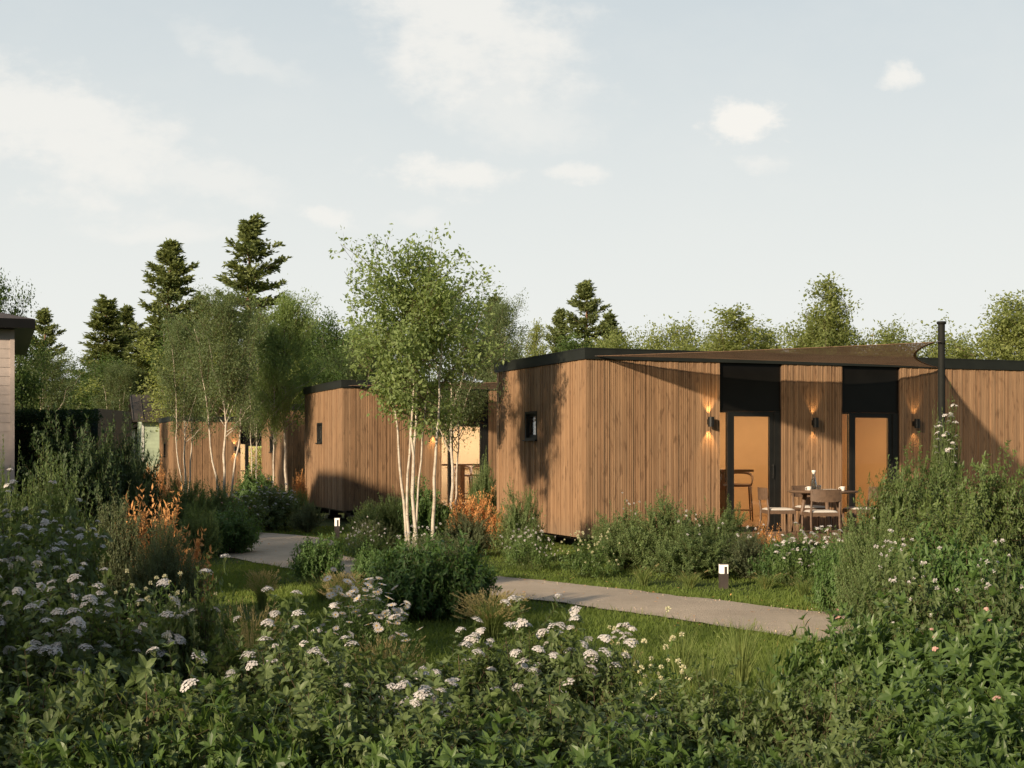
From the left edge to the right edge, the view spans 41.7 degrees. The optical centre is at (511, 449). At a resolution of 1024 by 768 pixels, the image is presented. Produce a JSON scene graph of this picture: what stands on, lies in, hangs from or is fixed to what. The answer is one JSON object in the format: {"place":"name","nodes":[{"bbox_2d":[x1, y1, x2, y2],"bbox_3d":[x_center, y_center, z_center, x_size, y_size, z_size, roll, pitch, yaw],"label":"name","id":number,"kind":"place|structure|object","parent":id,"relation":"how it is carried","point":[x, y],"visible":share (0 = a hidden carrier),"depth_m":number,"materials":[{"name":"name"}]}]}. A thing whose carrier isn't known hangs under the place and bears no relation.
{"place":"outdoors","nodes":[
{"label":"outdoors","id":0,"kind":"place"},
{"bbox_2d":[0,0,1023,386],"label":"sky","id":1,"kind":"structure","parent":0,"point":[672,157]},
{"bbox_2d":[128,513,1017,755],"bbox_3d":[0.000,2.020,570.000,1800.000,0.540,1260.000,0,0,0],"label":"ground","id":2,"kind":"structure","parent":0,"point":[331,521],"depth_m":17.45,"materials":[{"name":"green plant"}]},
{"bbox_2d":[0,313,34,537],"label":"house","id":3,"kind":"structure","parent":2,"relation":"on","point":[16,334],"depth_m":21.95,"materials":[{"name":"beige wood"}]},
{"bbox_2d":[0,267,56,425],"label":"broadleaf tree","id":4,"kind":"object","parent":2,"relation":"on","point":[23,380],"visible":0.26,"depth_m":34.18,"materials":[{"name":"green plant"}]},
{"bbox_2d":[0,559,88,767],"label":"flowering shrub","id":5,"kind":"object","parent":2,"relation":"on","point":[8,620],"visible":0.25,"depth_m":7.11,"materials":[{"name":"green plant"}]},
{"bbox_2d":[0,513,101,669],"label":"flowering shrub","id":6,"kind":"object","parent":2,"relation":"on","point":[16,565],"visible":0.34,"depth_m":9.30,"materials":[{"name":"green plant"}]},
{"bbox_2d":[15,346,88,426],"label":"broadleaf tree","id":7,"kind":"object","parent":2,"relation":"on","point":[56,389],"visible":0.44,"depth_m":47.84,"materials":[{"name":"green plant"}]},
{"bbox_2d":[17,433,98,589],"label":"fine leaved shrub","id":8,"kind":"object","parent":2,"relation":"on","point":[46,479],"visible":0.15,"depth_m":12.95,"materials":[{"name":"green plant"}]},
{"bbox_2d":[15,407,105,505],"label":"hedge","id":9,"kind":"object","parent":2,"relation":"on","point":[31,417],"visible":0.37,"depth_m":24.10,"materials":[{"name":"green plant"}]},
{"bbox_2d":[0,479,127,619],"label":"flowering shrub","id":10,"kind":"object","parent":2,"relation":"on","point":[35,542],"visible":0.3,"depth_m":10.86,"materials":[{"name":"green plant"}]},
{"bbox_2d":[7,380,136,584],"bbox_3d":[-4.979,0.510,15.524,1.413,2.678,1.507,0,0,36],"label":"dark shrub","id":11,"kind":"object","parent":2,"relation":"on","point":[91,480],"visible":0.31,"depth_m":15.37,"materials":[{"name":"green plant"}]},
{"bbox_2d":[0,641,149,767],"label":"flowering shrub","id":12,"kind":"object","parent":2,"relation":"on","point":[16,743],"visible":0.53,"depth_m":5.59,"materials":[{"name":"green plant"}]},
{"bbox_2d":[23,510,126,648],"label":"flowering shrub","id":13,"kind":"object","parent":2,"relation":"on","point":[88,573],"visible":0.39,"depth_m":10.15,"materials":[{"name":"green plant"}]},
{"bbox_2d":[6,685,171,767],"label":"leafy shrub","id":14,"kind":"object","parent":2,"relation":"on","point":[62,739],"visible":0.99,"depth_m":4.96,"materials":[{"name":"green plant"}]},
{"bbox_2d":[0,567,192,767],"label":"flowering shrub","id":15,"kind":"object","parent":2,"relation":"on","point":[49,650],"visible":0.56,"depth_m":6.88,"materials":[{"name":"green plant"}]},
{"bbox_2d":[64,294,147,391],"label":"pine tree","id":16,"kind":"object","parent":2,"relation":"on","point":[104,319],"visible":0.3,"depth_m":69.53,"materials":[{"name":"green plant"}]},
{"bbox_2d":[75,480,155,629],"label":"fine leaved shrub","id":17,"kind":"object","parent":2,"relation":"on","point":[114,551],"visible":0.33,"depth_m":12.64,"materials":[{"name":"green plant"}]},
{"bbox_2d":[84,356,153,423],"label":"broadleaf tree","id":18,"kind":"object","parent":2,"relation":"on","point":[118,374],"visible":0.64,"depth_m":61.58,"materials":[{"name":"green plant"}]},
{"bbox_2d":[88,389,151,543],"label":"dark shrub","id":19,"kind":"object","parent":2,"relation":"on","point":[125,464],"visible":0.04,"depth_m":16.13,"materials":[{"name":"green plant"}]},
{"bbox_2d":[28,640,260,767],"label":"flowering shrub","id":20,"kind":"object","parent":2,"relation":"on","point":[149,684],"visible":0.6,"depth_m":5.39,"materials":[{"name":"green plant"}]},
{"bbox_2d":[30,578,258,757],"bbox_3d":[-2.026,1.250,7.338,1.095,1.069,1.099,0,0,22],"label":"flowering shrub","id":21,"kind":"object","parent":2,"relation":"on","point":[102,646],"visible":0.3,"depth_m":7.28,"materials":[{"name":"green plant"}]},
{"bbox_2d":[124,414,175,543],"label":"dark shrub","id":22,"kind":"object","parent":2,"relation":"on","point":[149,479],"visible":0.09,"depth_m":17.39,"materials":[{"name":"green plant"}]},
{"bbox_2d":[93,238,207,383],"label":"pine tree","id":23,"kind":"object","parent":2,"relation":"on","point":[169,252],"visible":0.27,"depth_m":67.62,"materials":[{"name":"green plant"}]},
{"bbox_2d":[109,482,214,624],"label":"orange shrub","id":24,"kind":"object","parent":2,"relation":"on","point":[198,544],"visible":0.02,"depth_m":13.38,"materials":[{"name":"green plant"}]},
{"bbox_2d":[122,507,216,628],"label":"fine leaved shrub","id":25,"kind":"object","parent":2,"relation":"on","point":[161,562],"visible":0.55,"depth_m":12.12,"materials":[{"name":"green plant"}]},
{"bbox_2d":[128,394,234,480],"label":"garden shed","id":26,"kind":"structure","parent":2,"relation":"on","point":[136,406],"depth_m":58.17,"materials":[{"name":"green"}]},
{"bbox_2d":[150,308,221,489],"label":"birch tree","id":27,"kind":"object","parent":2,"relation":"on","point":[188,399],"visible":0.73,"depth_m":40.75,"materials":[{"name":"green plant"}]},
{"bbox_2d":[127,322,256,431],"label":"broadleaf tree","id":28,"kind":"object","parent":2,"relation":"on","point":[155,384],"visible":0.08,"depth_m":58.33,"materials":[{"name":"green plant"}]},
{"bbox_2d":[175,495,223,559],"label":"fine leaved shrub","id":29,"kind":"object","parent":2,"relation":"on","point":[212,532],"visible":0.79,"depth_m":21.34,"materials":[{"name":"green plant"}]},
{"bbox_2d":[147,554,261,767],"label":"flowering shrub","id":30,"kind":"object","parent":2,"relation":"on","point":[206,623],"visible":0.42,"depth_m":7.26,"materials":[{"name":"green plant"}]},
{"bbox_2d":[158,416,261,498],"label":"cabin","id":31,"kind":"object","parent":2,"relation":"on","point":[201,466],"visible":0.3,"depth_m":50.56,"materials":[{"name":"wood"}]},
{"bbox_2d":[150,278,272,496],"bbox_3d":[-7.225,-1.181,33.782,3.211,6.132,2.675,0,0,-42],"label":"birch tree","id":32,"kind":"object","parent":2,"relation":"on","point":[224,318],"visible":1,"depth_m":33.77,"materials":[{"name":"green plant"}]},
{"bbox_2d":[103,674,334,767],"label":"leafy shrub","id":33,"kind":"object","parent":2,"relation":"on","point":[233,743],"visible":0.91,"depth_m":5.19,"materials":[{"name":"green plant"}]},
{"bbox_2d":[208,496,264,555],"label":"dark shrub","id":34,"kind":"object","parent":2,"relation":"on","point":[240,529],"visible":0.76,"depth_m":22.44,"materials":[{"name":"green plant"}]},
{"bbox_2d":[184,212,300,353],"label":"pine tree","id":35,"kind":"object","parent":2,"relation":"on","point":[251,245],"visible":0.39,"depth_m":65.50,"materials":[{"name":"green plant"}]},
{"bbox_2d":[241,478,301,530],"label":"flowering shrub","id":36,"kind":"object","parent":2,"relation":"on","point":[279,511],"visible":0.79,"depth_m":29.23,"materials":[{"name":"green plant"}]},
{"bbox_2d":[247,306,301,487],"bbox_3d":[-6.338,-0.938,35.626,1.507,5.718,1.428,0,0,-16],"label":"birch tree","id":37,"kind":"object","parent":2,"relation":"on","point":[275,417],"visible":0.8,"depth_m":35.44,"materials":[{"name":"green plant"}]},
{"bbox_2d":[180,586,387,749],"bbox_3d":[-1.153,1.246,6.915,1.005,1.086,1.105,0,0,24],"label":"flowering shrub","id":38,"kind":"object","parent":2,"relation":"on","point":[240,662],"visible":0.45,"depth_m":6.80,"materials":[{"name":"green plant"}]},
{"bbox_2d":[241,273,332,492],"bbox_3d":[-6.038,-1.415,36.161,2.528,6.741,2.396,0,0,-25],"label":"birch tree","id":39,"kind":"object","parent":2,"relation":"on","point":[284,320],"visible":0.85,"depth_m":36.01,"materials":[{"name":"green plant"}]},
{"bbox_2d":[262,404,343,512],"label":"cabin","id":40,"kind":"object","parent":2,"relation":"on","point":[295,441],"visible":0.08,"depth_m":42.18,"materials":[{"name":"wood"}]},
{"bbox_2d":[287,531,346,584],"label":"dark shrub","id":41,"kind":"object","parent":2,"relation":"on","point":[310,558],"visible":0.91,"depth_m":17.67,"materials":[{"name":"green plant"}]},
{"bbox_2d":[292,306,345,384],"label":"broadleaf tree","id":42,"kind":"object","parent":2,"relation":"on","point":[324,334],"visible":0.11,"depth_m":61.26,"materials":[{"name":"green plant"}]},
{"bbox_2d":[198,628,442,767],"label":"flowering shrub","id":43,"kind":"object","parent":2,"relation":"on","point":[303,692],"visible":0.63,"depth_m":5.64,"materials":[{"name":"green plant"}]},
{"bbox_2d":[246,631,415,739],"bbox_3d":[-0.764,1.333,6.646,1.047,0.891,1.051,0,0,-31],"label":"flowering shrub","id":44,"kind":"object","parent":2,"relation":"on","point":[326,687],"visible":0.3,"depth_m":6.60,"materials":[{"name":"green plant"}]},
{"bbox_2d":[287,686,423,767],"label":"leafy shrub","id":45,"kind":"object","parent":2,"relation":"on","point":[377,758],"visible":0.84,"depth_m":5.00,"materials":[{"name":"green plant"}]},
{"bbox_2d":[309,567,409,657],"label":"flowering plant","id":46,"kind":"object","parent":2,"relation":"on","point":[361,627],"visible":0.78,"depth_m":11.30,"materials":[{"name":"green plant"}]},
{"bbox_2d":[303,380,496,519],"bbox_3d":[1.254,0.281,36.636,13.120,3.937,4.418,0,0,-21],"label":"cabin","id":47,"kind":"object","parent":2,"relation":"on","point":[351,456],"visible":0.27,"depth_m":33.02,"materials":[{"name":"wood"}]},
{"bbox_2d":[329,221,510,552],"bbox_3d":[-1.581,-0.854,21.479,2.923,5.421,2.622,0,0,-33],"label":"birch tree","id":48,"kind":"object","parent":2,"relation":"on","point":[421,305],"visible":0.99,"depth_m":21.23,"materials":[{"name":"green plant"}]},
{"bbox_2d":[365,529,487,623],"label":"dark shrub","id":49,"kind":"object","parent":2,"relation":"on","point":[418,584],"visible":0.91,"depth_m":13.69,"materials":[{"name":"green plant"}]},
{"bbox_2d":[397,473,458,543],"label":"dark shrub","id":50,"kind":"object","parent":2,"relation":"on","point":[425,508],"visible":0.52,"depth_m":24.79,"materials":[{"name":"green plant"}]},
{"bbox_2d":[340,670,536,767],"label":"flowering shrub","id":51,"kind":"object","parent":2,"relation":"on","point":[462,718],"visible":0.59,"depth_m":5.41,"materials":[{"name":"green plant"}]},
{"bbox_2d":[356,627,524,755],"bbox_3d":[-0.322,1.351,6.870,0.992,0.870,1.076,0,0,22],"label":"flowering shrub","id":52,"kind":"object","parent":2,"relation":"on","point":[447,680],"visible":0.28,"depth_m":6.90,"materials":[{"name":"green plant"}]},
{"bbox_2d":[397,274,515,522],"bbox_3d":[-1.125,-0.713,25.025,2.040,5.104,2.522,0,0,21],"label":"birch tree","id":53,"kind":"object","parent":2,"relation":"on","point":[470,413],"visible":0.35,"depth_m":25.15,"materials":[{"name":"green plant"}]},
{"bbox_2d":[430,506,495,555],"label":"fine leaved shrub","id":54,"kind":"object","parent":2,"relation":"on","point":[477,532],"visible":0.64,"depth_m":21.88,"materials":[{"name":"green plant"}]},
{"bbox_2d":[395,706,562,767],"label":"leafy shrub","id":55,"kind":"object","parent":2,"relation":"on","point":[447,757],"visible":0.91,"depth_m":5.06,"materials":[{"name":"green plant"}]},
{"bbox_2d":[452,587,534,638],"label":"grass clump","id":56,"kind":"object","parent":2,"relation":"on","point":[491,623],"visible":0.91,"depth_m":12.53,"materials":[{"name":"green plant"}]},
{"bbox_2d":[473,287,550,381],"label":"birch tree","id":57,"kind":"object","parent":2,"relation":"on","point":[498,331],"visible":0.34,"depth_m":41.73,"materials":[{"name":"green plant"}]},
{"bbox_2d":[490,476,546,562],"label":"fine leaved shrub","id":58,"kind":"object","parent":2,"relation":"on","point":[518,518],"visible":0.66,"depth_m":20.72,"materials":[{"name":"green plant"}]},
{"bbox_2d":[500,518,559,570],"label":"flowering plant","id":59,"kind":"object","parent":2,"relation":"on","point":[536,558],"visible":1,"depth_m":19.50,"materials":[{"name":"green plant"}]},
{"bbox_2d":[461,593,619,738],"bbox_3d":[0.134,1.281,7.335,0.877,1.011,0.981,0,0,-6],"label":"flowering shrub","id":60,"kind":"object","parent":2,"relation":"on","point":[521,624],"visible":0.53,"depth_m":7.22,"materials":[{"name":"green plant"}]},
{"bbox_2d":[446,651,661,767],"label":"flowering shrub","id":61,"kind":"object","parent":2,"relation":"on","point":[559,721],"visible":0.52,"depth_m":5.57,"materials":[{"name":"green plant"}]},
{"bbox_2d":[506,622,655,743],"bbox_3d":[0.297,1.352,7.182,0.832,0.853,0.829,0,0,-20],"label":"flowering shrub","id":62,"kind":"object","parent":2,"relation":"on","point":[606,685],"visible":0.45,"depth_m":7.08,"materials":[{"name":"green plant"}]},
{"bbox_2d":[554,279,613,350],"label":"pine tree","id":63,"kind":"object","parent":2,"relation":"on","point":[584,292],"visible":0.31,"depth_m":61.66,"materials":[{"name":"green plant"}]},
{"bbox_2d":[557,528,624,577],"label":"flowering plant","id":64,"kind":"object","parent":2,"relation":"on","point":[598,553],"visible":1,"depth_m":18.48,"materials":[{"name":"green plant"}]},
{"bbox_2d":[528,696,689,767],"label":"leafy shrub","id":65,"kind":"object","parent":2,"relation":"on","point":[583,754],"visible":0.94,"depth_m":5.21,"materials":[{"name":"green plant"}]},
{"bbox_2d":[586,492,653,568],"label":"fine leaved shrub","id":66,"kind":"object","parent":2,"relation":"on","point":[611,542],"visible":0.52,"depth_m":19.66,"materials":[{"name":"green plant"}]},
{"bbox_2d":[594,606,697,728],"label":"flowering plant","id":67,"kind":"object","parent":2,"relation":"on","point":[662,676],"visible":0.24,"depth_m":7.24,"materials":[{"name":"green plant"}]},
{"bbox_2d":[612,486,703,574],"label":"fine leaved shrub","id":68,"kind":"object","parent":2,"relation":"on","point":[666,522],"visible":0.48,"depth_m":19.02,"materials":[{"name":"green plant"}]},
{"bbox_2d":[577,665,740,767],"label":"flowering shrub","id":69,"kind":"object","parent":2,"relation":"on","point":[646,700],"visible":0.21,"depth_m":6.41,"materials":[{"name":"green plant"}]},
{"bbox_2d":[603,308,721,350],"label":"broadleaf tree","id":70,"kind":"object","parent":2,"relation":"on","point":[676,331],"visible":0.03,"depth_m":51.67,"materials":[{"name":"green plant"}]},
{"bbox_2d":[644,509,749,578],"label":"fine leaved shrub","id":71,"kind":"object","parent":2,"relation":"on","point":[689,551],"visible":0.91,"depth_m":18.18,"materials":[{"name":"green plant"}]},
{"bbox_2d":[680,495,752,569],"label":"fine leaved shrub","id":72,"kind":"object","parent":2,"relation":"on","point":[729,526],"visible":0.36,"depth_m":19.27,"materials":[{"name":"green plant"}]},
{"bbox_2d":[654,651,793,767],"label":"flowering shrub","id":73,"kind":"object","parent":2,"relation":"on","point":[708,720],"visible":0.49,"depth_m":6.34,"materials":[{"name":"green plant"}]},
{"bbox_2d":[647,712,824,767],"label":"leafy shrub","id":74,"kind":"object","parent":2,"relation":"on","point":[699,758],"visible":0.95,"depth_m":5.19,"materials":[{"name":"green plant"}]},
{"bbox_2d":[693,302,784,352],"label":"broadleaf tree","id":75,"kind":"object","parent":2,"relation":"on","point":[728,343],"visible":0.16,"depth_m":47.80,"materials":[{"name":"green plant"}]},
{"bbox_2d":[712,617,768,692],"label":"grass clump","id":76,"kind":"object","parent":2,"relation":"on","point":[741,672],"visible":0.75,"depth_m":9.58,"materials":[{"name":"green plant"}]},
{"bbox_2d":[716,524,783,578],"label":"fine leaved shrub","id":77,"kind":"object","parent":2,"relation":"on","point":[743,554],"visible":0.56,"depth_m":18.14,"materials":[{"name":"green plant"}]},
{"bbox_2d":[494,347,1023,547],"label":"cabin","id":78,"kind":"object","parent":2,"relation":"on","point":[583,433],"visible":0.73,"depth_m":23.62,"materials":[{"name":"wood"}]},
{"bbox_2d":[720,411,781,531],"bbox_3d":[4.117,0.384,23.359,1.236,2.108,0.131,0,0,-21],"label":"glass door","id":79,"kind":"structure","parent":78,"relation":"in","point":[774,418],"depth_m":23.51,"materials":[{"name":"black metal"}]},
{"bbox_2d":[842,412,898,529],"bbox_3d":[6.441,0.384,24.253,1.236,2.108,0.131,0,0,-21],"label":"glass door","id":80,"kind":"structure","parent":78,"relation":"in","point":[892,418],"depth_m":24.20,"materials":[{"name":"black metal"}]},
{"bbox_2d":[786,271,862,353],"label":"broadleaf tree","id":81,"kind":"object","parent":2,"relation":"on","point":[828,324],"visible":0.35,"depth_m":45.77,"materials":[{"name":"green plant"}]},
{"bbox_2d":[738,652,913,767],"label":"flowering shrub","id":82,"kind":"object","parent":2,"relation":"on","point":[821,728],"visible":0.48,"depth_m":6.25,"materials":[{"name":"green plant"}]},
{"bbox_2d":[803,536,857,614],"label":"dark shrub","id":83,"kind":"object","parent":2,"relation":"on","point":[825,571],"visible":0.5,"depth_m":14.13,"materials":[{"name":"green plant"}]},
{"bbox_2d":[765,600,895,735],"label":"leafy shrub","id":84,"kind":"object","parent":2,"relation":"on","point":[804,661],"visible":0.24,"depth_m":7.54,"materials":[{"name":"green plant"}]},
{"bbox_2d":[744,696,947,767],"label":"flowering shrub","id":85,"kind":"object","parent":2,"relation":"on","point":[842,759],"visible":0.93,"depth_m":5.23,"materials":[{"name":"green plant"}]},
{"bbox_2d":[822,492,911,622],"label":"fine leaved shrub","id":86,"kind":"object","parent":2,"relation":"on","point":[861,551],"visible":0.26,"depth_m":13.16,"materials":[{"name":"green plant"}]},
{"bbox_2d":[837,517,914,636],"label":"fine leaved shrub","id":87,"kind":"object","parent":2,"relation":"on","point":[855,590],"visible":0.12,"depth_m":11.13,"materials":[{"name":"green plant"}]},
{"bbox_2d":[853,449,940,557],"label":"tall shrub","id":88,"kind":"object","parent":2,"relation":"on","point":[896,500],"visible":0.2,"depth_m":14.52,"materials":[{"name":"green plant"}]},
{"bbox_2d":[842,308,954,356],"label":"broadleaf tree","id":89,"kind":"object","parent":2,"relation":"on","point":[887,336],"visible":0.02,"depth_m":45.42,"materials":[{"name":"green plant"}]},
{"bbox_2d":[838,538,971,671],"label":"flowering shrub","id":90,"kind":"object","parent":2,"relation":"on","point":[925,605],"visible":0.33,"depth_m":9.49,"materials":[{"name":"green plant"}]},
{"bbox_2d":[826,590,1000,736],"bbox_3d":[2.159,1.290,7.441,0.947,1.043,0.954,0,0,41],"label":"leafy shrub","id":91,"kind":"object","parent":2,"relation":"on","point":[878,640],"visible":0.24,"depth_m":7.38,"materials":[{"name":"green plant"}]},
{"bbox_2d":[815,644,1022,767],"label":"leafy shrub","id":92,"kind":"object","parent":2,"relation":"on","point":[918,702],"visible":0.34,"depth_m":6.11,"materials":[{"name":"green plant"}]},
{"bbox_2d":[881,431,959,520],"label":"tall shrub","id":93,"kind":"object","parent":2,"relation":"on","point":[938,487],"visible":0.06,"depth_m":15.44,"materials":[{"name":"green plant"}]},
{"bbox_2d":[842,705,1023,767],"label":"leafy shrub","id":94,"kind":"object","parent":2,"relation":"on","point":[954,755],"visible":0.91,"depth_m":5.21,"materials":[{"name":"green plant"}]},
{"bbox_2d":[867,475,1013,590],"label":"tall shrub","id":95,"kind":"object","parent":2,"relation":"on","point":[967,528],"visible":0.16,"depth_m":12.04,"materials":[{"name":"green plant"}]},
{"bbox_2d":[937,321,945,465],"bbox_3d":[5.650,0.180,17.700,0.120,3.740,0.120,0,0,0],"label":"sail pole","id":96,"kind":"object","parent":2,"relation":"on","point":[941,367],"visible":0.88,"depth_m":17.66,"materials":[{"name":"metal"}]},
{"bbox_2d":[606,341,940,367],"bbox_3d":[4.148,-1.485,22.022,5.505,0.147,7.500,0,0,18],"label":"shade sail","id":97,"kind":"object","parent":96,"relation":"attached to","point":[833,351],"visible":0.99,"depth_m":20.67,"materials":[{"name":"black fabric"}]},
{"bbox_2d":[880,648,1023,767],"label":"leafy shrub","id":98,"kind":"object","parent":2,"relation":"on","point":[997,735],"visible":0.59,"depth_m":5.65,"materials":[{"name":"green plant"}]},
{"bbox_2d":[892,521,1023,638],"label":"dark shrub","id":99,"kind":"object","parent":2,"relation":"on","point":[946,570],"visible":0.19,"depth_m":11.06,"materials":[{"name":"green plant"}]},
{"bbox_2d":[902,567,1023,720],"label":"leafy shrub","id":100,"kind":"object","parent":2,"relation":"on","point":[984,633],"visible":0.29,"depth_m":7.20,"materials":[{"name":"green plant"}]},
{"bbox_2d":[918,440,1023,602],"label":"tall shrub","id":101,"kind":"object","parent":2,"relation":"on","point":[1002,505],"visible":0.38,"depth_m":13.41,"materials":[{"name":"green plant"}]},
{"bbox_2d":[931,538,1023,676],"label":"flowering shrub","id":102,"kind":"object","parent":2,"relation":"on","point":[1007,608],"visible":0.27,"depth_m":9.47,"materials":[{"name":"green plant"}]},
{"bbox_2d":[934,289,1023,359],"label":"broadleaf tree","id":103,"kind":"object","parent":2,"relation":"on","point":[1006,342],"visible":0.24,"depth_m":43.67,"materials":[{"name":"green plant"}]},
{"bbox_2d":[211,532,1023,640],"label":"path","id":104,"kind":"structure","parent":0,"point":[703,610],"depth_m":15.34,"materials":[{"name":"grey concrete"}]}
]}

